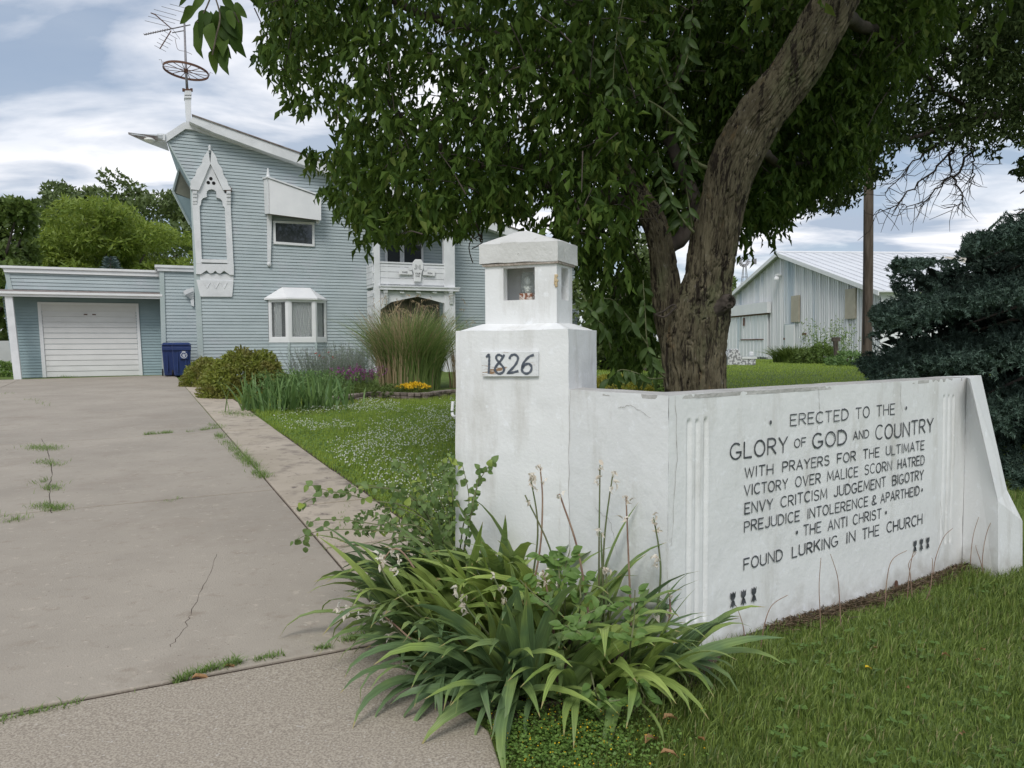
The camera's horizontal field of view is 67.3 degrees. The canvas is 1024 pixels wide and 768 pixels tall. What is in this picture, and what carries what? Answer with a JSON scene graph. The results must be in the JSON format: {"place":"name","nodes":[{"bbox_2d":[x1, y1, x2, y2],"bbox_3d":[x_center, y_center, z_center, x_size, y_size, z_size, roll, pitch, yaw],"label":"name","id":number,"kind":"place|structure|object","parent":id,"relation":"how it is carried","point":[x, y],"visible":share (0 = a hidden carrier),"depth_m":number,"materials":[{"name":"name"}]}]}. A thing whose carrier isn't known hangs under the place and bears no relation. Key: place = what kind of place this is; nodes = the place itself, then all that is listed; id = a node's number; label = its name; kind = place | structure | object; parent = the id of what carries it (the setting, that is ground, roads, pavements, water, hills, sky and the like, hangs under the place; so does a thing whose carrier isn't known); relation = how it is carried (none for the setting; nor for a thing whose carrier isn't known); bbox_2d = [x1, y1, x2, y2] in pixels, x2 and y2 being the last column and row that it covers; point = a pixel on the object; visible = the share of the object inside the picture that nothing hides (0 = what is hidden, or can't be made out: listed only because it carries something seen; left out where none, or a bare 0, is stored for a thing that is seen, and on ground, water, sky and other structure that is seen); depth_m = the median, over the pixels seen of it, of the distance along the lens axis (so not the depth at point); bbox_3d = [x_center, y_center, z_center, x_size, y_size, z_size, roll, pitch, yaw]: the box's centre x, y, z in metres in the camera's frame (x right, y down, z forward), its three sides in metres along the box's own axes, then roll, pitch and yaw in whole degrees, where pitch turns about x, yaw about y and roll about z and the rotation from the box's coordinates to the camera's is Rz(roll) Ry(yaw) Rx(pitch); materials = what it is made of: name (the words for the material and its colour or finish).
{"place":"outdoors","nodes":[
{"label":"outdoors","id":0,"kind":"place"},
{"bbox_2d":[0,375,499,767],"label":"driveway","id":1,"kind":"structure","parent":0,"point":[125,587],"depth_m":4.25,"materials":[{"name":"concrete"}]},
{"bbox_2d":[161,343,173,375],"bbox_3d":[-10.843,-0.792,24.504,0.590,1.060,0.797,-2,3,-24],"label":"wheelie bin","id":2,"kind":"object","parent":1,"relation":"on","point":[167,358],"visible":0.53,"depth_m":24.15,"materials":[{"name":"blue plastic"}]},
{"bbox_2d":[171,342,190,375],"bbox_3d":[-10.399,-0.780,24.212,0.590,1.060,0.797,-2,3,-24],"label":"wheelie bin","id":3,"kind":"object","parent":1,"relation":"on","point":[181,353],"visible":0.82,"depth_m":23.89,"materials":[{"name":"blue plastic"}]},
{"bbox_2d":[0,375,380,723],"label":"weeds","id":4,"kind":"object","parent":1,"relation":"on","point":[57,506],"visible":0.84,"depth_m":6.21,"materials":[{"name":"green plant"}]},
{"bbox_2d":[192,673,207,677],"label":"fallen leaf","id":5,"kind":"object","parent":1,"relation":"on","point":[200,675],"visible":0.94,"depth_m":3.28,"materials":[{"name":"brown plant"}]},
{"bbox_2d":[0,356,1023,767],"bbox_3d":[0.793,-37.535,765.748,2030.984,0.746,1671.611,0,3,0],"label":"ground","id":6,"kind":"structure","parent":0,"point":[474,714],"depth_m":3.22,"materials":[{"name":"green plant"}]},
{"bbox_2d":[0,341,11,362],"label":"pale fence","id":7,"kind":"object","parent":6,"relation":"on","point":[5,353],"depth_m":27.47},
{"bbox_2d":[0,360,12,376],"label":"edge plant","id":8,"kind":"object","parent":6,"relation":"on","point":[6,369],"visible":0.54,"depth_m":25.00,"materials":[{"name":"green plant"}]},
{"bbox_2d":[0,194,45,340],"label":"leafy tree","id":9,"kind":"object","parent":6,"relation":"on","point":[20,246],"visible":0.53,"depth_m":35.62,"materials":[{"name":"green plant"}]},
{"bbox_2d":[0,265,161,378],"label":"garage","id":10,"kind":"structure","parent":6,"relation":"on","point":[75,322],"depth_m":24.54,"materials":[{"name":"wood"}]},
{"bbox_2d":[42,311,138,376],"bbox_3d":[-13.509,-1.389,24.712,2.787,2.293,0.051,-2,3,-24],"label":"overhead door","id":11,"kind":"structure","parent":10,"relation":"in","point":[114,357],"depth_m":24.70,"materials":[{"name":"metal"}]},
{"bbox_2d":[99,256,120,268],"bbox_3d":[-20.712,-3.714,39.772,2.563,5.817,2.455,2,4,37],"label":"spruce","id":12,"kind":"object","parent":6,"relation":"on","point":[114,260],"visible":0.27,"depth_m":39.58,"materials":[{"name":"green plant"}]},
{"bbox_2d":[31,167,192,261],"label":"broadleaf tree","id":13,"kind":"object","parent":6,"relation":"on","point":[166,207],"visible":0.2,"depth_m":66.64,"materials":[{"name":"green plant"}]},
{"bbox_2d":[33,192,193,269],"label":"willow tree","id":14,"kind":"object","parent":6,"relation":"on","point":[75,240],"visible":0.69,"depth_m":42.77,"materials":[{"name":"green plant"}]},
{"bbox_2d":[155,265,197,369],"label":"link wall","id":15,"kind":"structure","parent":6,"relation":"on","point":[177,308],"depth_m":24.94,"materials":[{"name":"blue"}]},
{"bbox_2d":[229,371,455,414],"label":"flower bed soil","id":16,"kind":"structure","parent":6,"relation":"on","point":[321,410],"depth_m":15.19,"materials":[{"name":"brown soil"}]},
{"bbox_2d":[178,355,237,386],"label":"clipped shrub","id":17,"kind":"object","parent":16,"relation":"on","point":[193,373],"visible":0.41,"depth_m":19.91,"materials":[{"name":"green plant"}]},
{"bbox_2d":[194,344,291,398],"bbox_3d":[-5.851,-0.263,17.137,2.228,1.245,1.904,0,3,0],"label":"clipped shrub","id":18,"kind":"object","parent":16,"relation":"on","point":[247,362],"visible":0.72,"depth_m":16.63,"materials":[{"name":"green plant"}]},
{"bbox_2d":[219,372,284,411],"bbox_3d":[-4.683,0.111,14.119,1.349,0.774,1.000,0,3,0],"label":"iris plant","id":19,"kind":"object","parent":16,"relation":"on","point":[246,400],"visible":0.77,"depth_m":13.97,"materials":[{"name":"green plant"}]},
{"bbox_2d":[250,373,318,413],"bbox_3d":[-3.976,0.132,13.695,1.220,0.783,1.129,0,3,0],"label":"iris plant","id":20,"kind":"object","parent":16,"relation":"on","point":[284,403],"visible":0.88,"depth_m":13.57,"materials":[{"name":"green plant"}]},
{"bbox_2d":[255,368,359,395],"bbox_3d":[-4.489,-0.003,16.734,2.288,0.795,1.726,0,3,0],"label":"leafy perennial","id":21,"kind":"object","parent":16,"relation":"on","point":[322,377],"visible":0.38,"depth_m":16.47,"materials":[{"name":"green plant"}]},
{"bbox_2d":[270,369,351,410],"bbox_3d":[-3.672,0.107,13.940,1.380,0.792,1.089,-1,3,-22],"label":"iris plant","id":22,"kind":"object","parent":16,"relation":"on","point":[328,401],"visible":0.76,"depth_m":13.95,"materials":[{"name":"green plant"}]},
{"bbox_2d":[279,346,369,387],"bbox_3d":[-4.743,-0.414,19.537,2.370,1.096,1.806,0,3,0],"label":"grey sage","id":23,"kind":"object","parent":16,"relation":"on","point":[321,363],"visible":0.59,"depth_m":19.31,"materials":[{"name":"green plant"}]},
{"bbox_2d":[309,372,365,406],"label":"iris plant","id":24,"kind":"object","parent":16,"relation":"on","point":[342,394],"visible":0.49,"depth_m":14.59,"materials":[{"name":"green plant"}]},
{"bbox_2d":[322,341,375,384],"bbox_3d":[-4.296,-0.574,20.721,1.605,1.204,1.156,0,3,0],"label":"grey sage","id":25,"kind":"object","parent":16,"relation":"on","point":[367,365],"visible":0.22,"depth_m":20.66,"materials":[{"name":"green plant"}]},
{"bbox_2d":[330,365,387,387],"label":"purple spikes","id":26,"kind":"object","parent":16,"relation":"on","point":[357,370],"visible":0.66,"depth_m":17.87,"materials":[{"name":"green plant"}]},
{"bbox_2d":[338,382,414,398],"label":"leafy perennial","id":27,"kind":"object","parent":16,"relation":"on","point":[374,389],"visible":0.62,"depth_m":16.30,"materials":[{"name":"green plant"}]},
{"bbox_2d":[322,389,455,400],"bbox_3d":[-2.224,0.248,16.292,4.080,0.188,1.094,-2,3,-30],"label":"stone edging","id":28,"kind":"object","parent":16,"relation":"on","point":[409,395],"visible":0.53,"depth_m":16.12,"materials":[{"name":"grey stone"}]},
{"bbox_2d":[323,294,483,389],"bbox_3d":[-2.463,-1.036,18.904,4.422,2.340,4.462,0,3,0],"label":"reed grass clump","id":29,"kind":"object","parent":16,"relation":"on","point":[413,350],"visible":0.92,"depth_m":18.21,"materials":[{"name":"plant"}]},
{"bbox_2d":[395,381,434,392],"bbox_3d":[-2.083,0.124,16.501,1.064,0.386,0.924,0,3,0],"label":"coreopsis","id":30,"kind":"object","parent":16,"relation":"on","point":[420,387],"visible":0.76,"depth_m":16.30,"materials":[{"name":"yellow plant"}]},
{"bbox_2d":[441,316,474,387],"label":"dry reed tuft","id":31,"kind":"object","parent":16,"relation":"on","point":[453,361],"visible":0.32,"depth_m":19.20,"materials":[{"name":"brown plant"}]},
{"bbox_2d":[128,114,578,374],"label":"house","id":32,"kind":"structure","parent":6,"relation":"on","point":[313,255],"depth_m":25.30,"materials":[{"name":"blue"}]},
{"bbox_2d":[182,23,192,121],"bbox_3d":[-10.302,-9.955,24.365,0.304,3.320,0.320,-2,3,-24],"label":"roof mast","id":33,"kind":"object","parent":32,"relation":"on","point":[187,95],"visible":0.9,"depth_m":24.32,"materials":[{"name":"metal"}]},
{"bbox_2d":[143,4,190,53],"bbox_3d":[-10.788,-11.230,24.082,1.387,1.593,0.611,-2,3,-24],"label":"tv aerial","id":34,"kind":"object","parent":33,"relation":"attached to","point":[157,31],"visible":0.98,"depth_m":24.05,"materials":[{"name":"metal"}]},
{"bbox_2d":[160,59,212,80],"bbox_3d":[-10.359,-9.969,24.354,1.504,0.327,1.360,0,3,0],"label":"wagon wheel","id":35,"kind":"object","parent":33,"relation":"attached to","point":[185,70],"visible":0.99,"depth_m":24.31,"materials":[{"name":"metal"}]},
{"bbox_2d":[190,145,233,296],"bbox_3d":[-9.565,-5.190,24.513,1.253,4.798,0.180,-2,3,-24],"label":"gothic frame","id":36,"kind":"object","parent":32,"relation":"attached to","point":[208,174],"visible":1,"depth_m":24.52,"materials":[{"name":"white wood"}]},
{"bbox_2d":[262,168,320,266],"bbox_3d":[-7.228,-5.428,25.346,1.803,3.102,0.614,-2,3,-24],"label":"window hood","id":37,"kind":"object","parent":32,"relation":"attached to","point":[283,199],"depth_m":25.08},
{"bbox_2d":[273,221,314,246],"bbox_3d":[-7.260,-5.017,25.622,1.340,0.809,0.067,-2,3,-24],"label":"window","id":38,"kind":"structure","parent":32,"relation":"in","point":[296,233],"depth_m":25.61,"materials":[{"name":"white glass"}]},
{"bbox_2d":[264,287,326,374],"bbox_3d":[-7.118,-1.738,25.572,2.056,2.960,0.614,-2,3,-24],"label":"bay window","id":39,"kind":"structure","parent":32,"relation":"attached to","point":[297,318],"depth_m":25.40,"materials":[{"name":"white wood"}]},
{"bbox_2d":[268,299,288,340],"bbox_3d":[-7.683,-2.125,25.353,0.743,1.407,0.311,0,3,0],"label":"window","id":40,"kind":"structure","parent":39,"relation":"in","point":[278,328],"depth_m":25.34,"materials":[{"name":"white glass"}]},
{"bbox_2d":[288,299,315,340],"bbox_3d":[-6.941,-2.133,25.421,0.826,1.407,0.448,0,3,0],"label":"window","id":41,"kind":"structure","parent":39,"relation":"in","point":[301,313],"depth_m":25.41,"materials":[{"name":"white glass"}]},
{"bbox_2d":[315,300,326,340],"bbox_3d":[-6.464,-2.159,25.896,0.305,1.407,0.667,0,3,0],"label":"window","id":42,"kind":"structure","parent":39,"relation":"in","point":[320,306],"depth_m":25.92,"materials":[{"name":"white glass"}]},
{"bbox_2d":[366,213,459,372],"bbox_3d":[-3.484,-3.222,26.785,3.304,5.760,1.250,-2,3,-24],"label":"porch","id":43,"kind":"object","parent":32,"relation":"attached to","point":[394,263],"visible":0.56,"depth_m":26.73,"materials":[{"name":"white wood"}]},
{"bbox_2d":[385,245,401,284],"bbox_3d":[-4.164,-4.346,27.063,0.595,1.815,0.247,-1,3,-8],"label":"balcony door","id":44,"kind":"structure","parent":43,"relation":"in","point":[390,256],"depth_m":27.05,"materials":[{"name":"grey glass"}]},
{"bbox_2d":[402,238,423,278],"bbox_3d":[-3.529,-4.364,27.347,0.759,1.815,0.325,-1,3,-5],"label":"balcony door","id":45,"kind":"structure","parent":43,"relation":"in","point":[406,257],"depth_m":27.33,"materials":[{"name":"grey glass"}]},
{"bbox_2d":[399,259,434,281],"bbox_3d":[-3.251,-3.889,26.361,1.309,0.763,0.075,-2,3,-24],"label":"carved ornament","id":46,"kind":"object","parent":43,"relation":"attached to","point":[417,267],"visible":1,"depth_m":26.34,"materials":[{"name":"paint"}]},
{"bbox_2d":[290,453,498,574],"bbox_3d":[-0.590,0.760,4.166,1.056,0.863,0.985,0,3,0],"label":"heart leaved shrub","id":47,"kind":"object","parent":6,"relation":"on","point":[435,503],"visible":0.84,"depth_m":3.98,"materials":[{"name":"green plant"}]},
{"bbox_2d":[228,393,626,662],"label":"clover lawn grass","id":48,"kind":"structure","parent":6,"relation":"on","point":[438,401],"depth_m":10.58,"materials":[{"name":"green plant"}]},
{"bbox_2d":[251,397,455,536],"bbox_3d":[-2.392,0.722,9.802,5.844,0.374,11.509,0,3,0],"label":"clover","id":49,"kind":"object","parent":48,"relation":"on","point":[410,456],"depth_m":10.14,"materials":[{"name":"green plant"}]},
{"bbox_2d":[451,231,596,596],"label":"gate pillar","id":50,"kind":"structure","parent":6,"relation":"on","point":[519,425],"depth_m":4.03,"materials":[{"name":"paint"}]},
{"bbox_2d":[481,351,538,376],"bbox_3d":[-0.014,-0.103,3.989,0.328,0.132,0.016,1,3,24],"label":"house number board","id":51,"kind":"object","parent":50,"relation":"attached to","point":[507,363],"visible":1,"depth_m":3.98,"materials":[{"name":"paint"}]},
{"bbox_2d":[519,272,534,299],"bbox_3d":[0.086,-0.520,4.155,0.075,0.162,0.075,1,3,25],"label":"jar lamp","id":52,"kind":"object","parent":50,"relation":"in","point":[527,286],"visible":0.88,"depth_m":4.12,"materials":[{"name":"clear glass"}]},
{"bbox_2d":[448,627,720,727],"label":"iris bed soil","id":53,"kind":"structure","parent":6,"relation":"on","point":[551,700],"depth_m":3.05,"materials":[{"name":"brown soil"}]},
{"bbox_2d":[278,459,784,767],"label":"iris clump","id":54,"kind":"object","parent":53,"relation":"on","point":[510,653],"visible":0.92,"depth_m":3.11,"materials":[{"name":"green plant"}]},
{"bbox_2d":[506,545,661,709],"bbox_3d":[0.259,0.961,3.123,0.563,0.619,0.892,0,3,0],"label":"leafy seedling","id":55,"kind":"object","parent":53,"relation":"on","point":[571,578],"visible":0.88,"depth_m":2.90,"materials":[{"name":"green plant"}]},
{"bbox_2d":[179,0,1023,391],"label":"leaning tree","id":56,"kind":"object","parent":6,"relation":"on","point":[679,180],"visible":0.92,"depth_m":6.12,"materials":[{"name":"green plant"}]},
{"bbox_2d":[474,690,729,767],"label":"trefoil patch","id":57,"kind":"object","parent":6,"relation":"on","point":[552,745],"visible":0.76,"depth_m":2.69,"materials":[{"name":"green plant"}]},
{"bbox_2d":[491,692,704,767],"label":"trefoil flowers","id":58,"kind":"object","parent":57,"relation":"on","point":[581,737],"visible":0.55,"depth_m":2.70,"materials":[{"name":"plant"}]},
{"bbox_2d":[572,230,661,369],"bbox_3d":[3.805,-2.777,28.265,4.961,6.603,6.248,0,3,0],"label":"hedge tree","id":59,"kind":"object","parent":6,"relation":"on","point":[579,292],"visible":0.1,"depth_m":27.59,"materials":[{"name":"green plant"}]},
{"bbox_2d":[596,373,655,391],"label":"golden shrub","id":60,"kind":"object","parent":6,"relation":"on","point":[600,379],"visible":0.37,"depth_m":17.07,"materials":[{"name":"green plant"}]},
{"bbox_2d":[631,370,663,391],"bbox_3d":[3.438,-0.087,17.789,1.415,0.632,1.216,0,3,0],"label":"green mound","id":61,"kind":"object","parent":6,"relation":"on","point":[660,386],"visible":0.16,"depth_m":17.52,"materials":[{"name":"green plant"}]},
{"bbox_2d":[645,733,657,742],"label":"fallen leaf","id":62,"kind":"object","parent":6,"relation":"on","point":[648,735],"visible":0.75,"depth_m":2.72,"materials":[{"name":"brown plant"}]},
{"bbox_2d":[661,748,678,757],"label":"fallen leaf","id":63,"kind":"object","parent":6,"relation":"on","point":[668,751],"visible":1,"depth_m":2.63,"materials":[{"name":"brown plant"}]},
{"bbox_2d":[663,713,677,719],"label":"fallen leaf","id":64,"kind":"object","parent":6,"relation":"on","point":[669,715],"visible":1,"depth_m":2.87,"materials":[{"name":"brown plant"}]},
{"bbox_2d":[732,276,737,290],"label":"narrow tree","id":65,"kind":"object","parent":6,"relation":"on","point":[734,286],"visible":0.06,"depth_m":60.70,"materials":[{"name":"green plant"}]},
{"bbox_2d":[726,349,756,364],"bbox_3d":[9.887,-1.166,33.286,1.244,0.708,0.660,0,3,0],"label":"mosaic bench","id":66,"kind":"object","parent":6,"relation":"on","point":[734,357],"visible":0.86,"depth_m":32.99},
{"bbox_2d":[739,257,756,282],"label":"windmill","id":67,"kind":"object","parent":6,"relation":"on","point":[747,263],"visible":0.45,"depth_m":94.13,"materials":[{"name":"metal"}]},
{"bbox_2d":[760,595,787,646],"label":"dead weed","id":68,"kind":"object","parent":6,"relation":"on","point":[766,617],"visible":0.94,"depth_m":3.60,"materials":[{"name":"brown plant"}]},
{"bbox_2d":[756,344,814,362],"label":"daylily clump","id":69,"kind":"object","parent":6,"relation":"on","point":[782,354],"visible":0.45,"depth_m":36.98,"materials":[{"name":"green plant"}]},
{"bbox_2d":[568,375,1022,658],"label":"inscribed wall","id":70,"kind":"structure","parent":6,"relation":"on","point":[765,497],"depth_m":3.92,"materials":[{"name":"paint"}]},
{"bbox_2d":[788,341,850,363],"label":"bush","id":71,"kind":"object","parent":6,"relation":"on","point":[801,355],"visible":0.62,"depth_m":35.03,"materials":[{"name":"green plant"}]},
{"bbox_2d":[819,560,821,633],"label":"dead weed","id":72,"kind":"object","parent":6,"relation":"on","point":[819,598],"visible":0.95,"depth_m":3.80,"materials":[{"name":"brown plant"}]},
{"bbox_2d":[799,315,860,363],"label":"tall weeds","id":73,"kind":"object","parent":6,"relation":"on","point":[833,335],"visible":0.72,"depth_m":34.34,"materials":[{"name":"green plant"}]},
{"bbox_2d":[830,554,840,626],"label":"dead weed","id":74,"kind":"object","parent":6,"relation":"on","point":[839,593],"visible":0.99,"depth_m":3.89,"materials":[{"name":"brown plant"}]},
{"bbox_2d":[823,348,860,365],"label":"bush","id":75,"kind":"object","parent":6,"relation":"on","point":[839,359],"visible":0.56,"depth_m":31.22,"materials":[{"name":"green plant"}]},
{"bbox_2d":[739,573,954,636],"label":"bare soil","id":76,"kind":"structure","parent":6,"relation":"on","point":[796,623],"depth_m":3.82,"materials":[{"name":"brown soil"}]},
{"bbox_2d":[692,0,1023,238],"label":"spreading tree","id":77,"kind":"object","parent":6,"relation":"on","point":[1003,74],"visible":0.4,"depth_m":12.16,"materials":[{"name":"green plant"}]},
{"bbox_2d":[861,168,873,373],"bbox_3d":[11.048,-6.490,23.779,0.331,12.434,0.513,1,3,20],"label":"utility pole","id":78,"kind":"object","parent":6,"relation":"on","point":[868,219],"visible":0.53,"depth_m":23.73,"materials":[{"name":"brown wood"}]},
{"bbox_2d":[765,561,978,633],"bbox_3d":[2.233,1.196,4.453,2.399,0.106,0.267,-2,4,-35],"label":"dry thatch","id":79,"kind":"object","parent":6,"relation":"on","point":[901,589],"visible":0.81,"depth_m":4.29,"materials":[{"name":"brown plant"}]},
{"bbox_2d":[744,580,1023,767],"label":"lawn weeds","id":80,"kind":"object","parent":6,"relation":"on","point":[872,759],"visible":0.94,"depth_m":3.00,"materials":[{"name":"green plant"}]},
{"bbox_2d":[884,550,906,608],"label":"dead weed","id":81,"kind":"object","parent":6,"relation":"on","point":[887,578],"visible":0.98,"depth_m":4.18,"materials":[{"name":"brown plant"}]},
{"bbox_2d":[907,552,913,597],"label":"dead weed","id":82,"kind":"object","parent":6,"relation":"on","point":[909,576],"visible":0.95,"depth_m":4.37,"materials":[{"name":"brown plant"}]},
{"bbox_2d":[908,553,915,596],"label":"dead weed","id":83,"kind":"object","parent":6,"relation":"on","point":[910,577],"visible":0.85,"depth_m":4.42,"materials":[{"name":"brown plant"}]},
{"bbox_2d":[926,559,932,599],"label":"dead weed","id":84,"kind":"object","parent":6,"relation":"on","point":[931,579],"visible":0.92,"depth_m":4.38,"materials":[{"name":"brown plant"}]},
{"bbox_2d":[873,646,985,735],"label":"leaf litter","id":85,"kind":"object","parent":6,"relation":"on","point":[950,656],"visible":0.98,"depth_m":3.56,"materials":[{"name":"brown plant"}]},
{"bbox_2d":[850,190,1023,490],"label":"blue spruce","id":86,"kind":"object","parent":6,"relation":"on","point":[978,311],"visible":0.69,"depth_m":7.61,"materials":[{"name":"green plant"}]},
{"bbox_2d":[933,528,952,575],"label":"dead weed","id":87,"kind":"object","parent":6,"relation":"on","point":[937,552],"visible":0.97,"depth_m":4.78,"materials":[{"name":"brown plant"}]},
{"bbox_2d":[970,517,978,564],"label":"dead weed","id":88,"kind":"object","parent":6,"relation":"on","point":[972,542],"visible":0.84,"depth_m":4.92,"materials":[{"name":"brown plant"}]},
{"bbox_2d":[982,523,990,573],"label":"dead weed","id":89,"kind":"object","parent":6,"relation":"on","point":[983,548],"visible":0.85,"depth_m":4.84,"materials":[{"name":"brown plant"}]},
{"bbox_2d":[0,0,1023,340],"label":"sky","id":90,"kind":"structure","parent":0,"point":[77,77],"materials":[{"name":"white"}]},
{"bbox_2d":[597,359,1023,464],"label":"back lawn grass","id":91,"kind":"structure","parent":0,"point":[779,370],"depth_m":24.24,"materials":[{"name":"green plant"}]},
{"bbox_2d":[831,337,840,355],"bbox_3d":[14.088,-1.437,33.474,0.320,1.195,0.220,0,3,0],"label":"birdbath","id":92,"kind":"object","parent":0,"point":[835,340],"visible":0.66,"depth_m":33.37,"materials":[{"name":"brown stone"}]},
{"bbox_2d":[727,251,970,360],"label":"barn","id":93,"kind":"structure","parent":0,"point":[782,297],"depth_m":43.03,"materials":[{"name":"metal"}]},
{"bbox_2d":[727,314,767,356],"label":"sliding door","id":94,"kind":"structure","parent":93,"relation":"in","point":[747,334],"depth_m":48.86,"materials":[{"name":"metal"}]},
{"bbox_2d":[785,325,794,349],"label":"door","id":95,"kind":"structure","parent":93,"relation":"in","point":[789,329],"depth_m":43.45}
]}

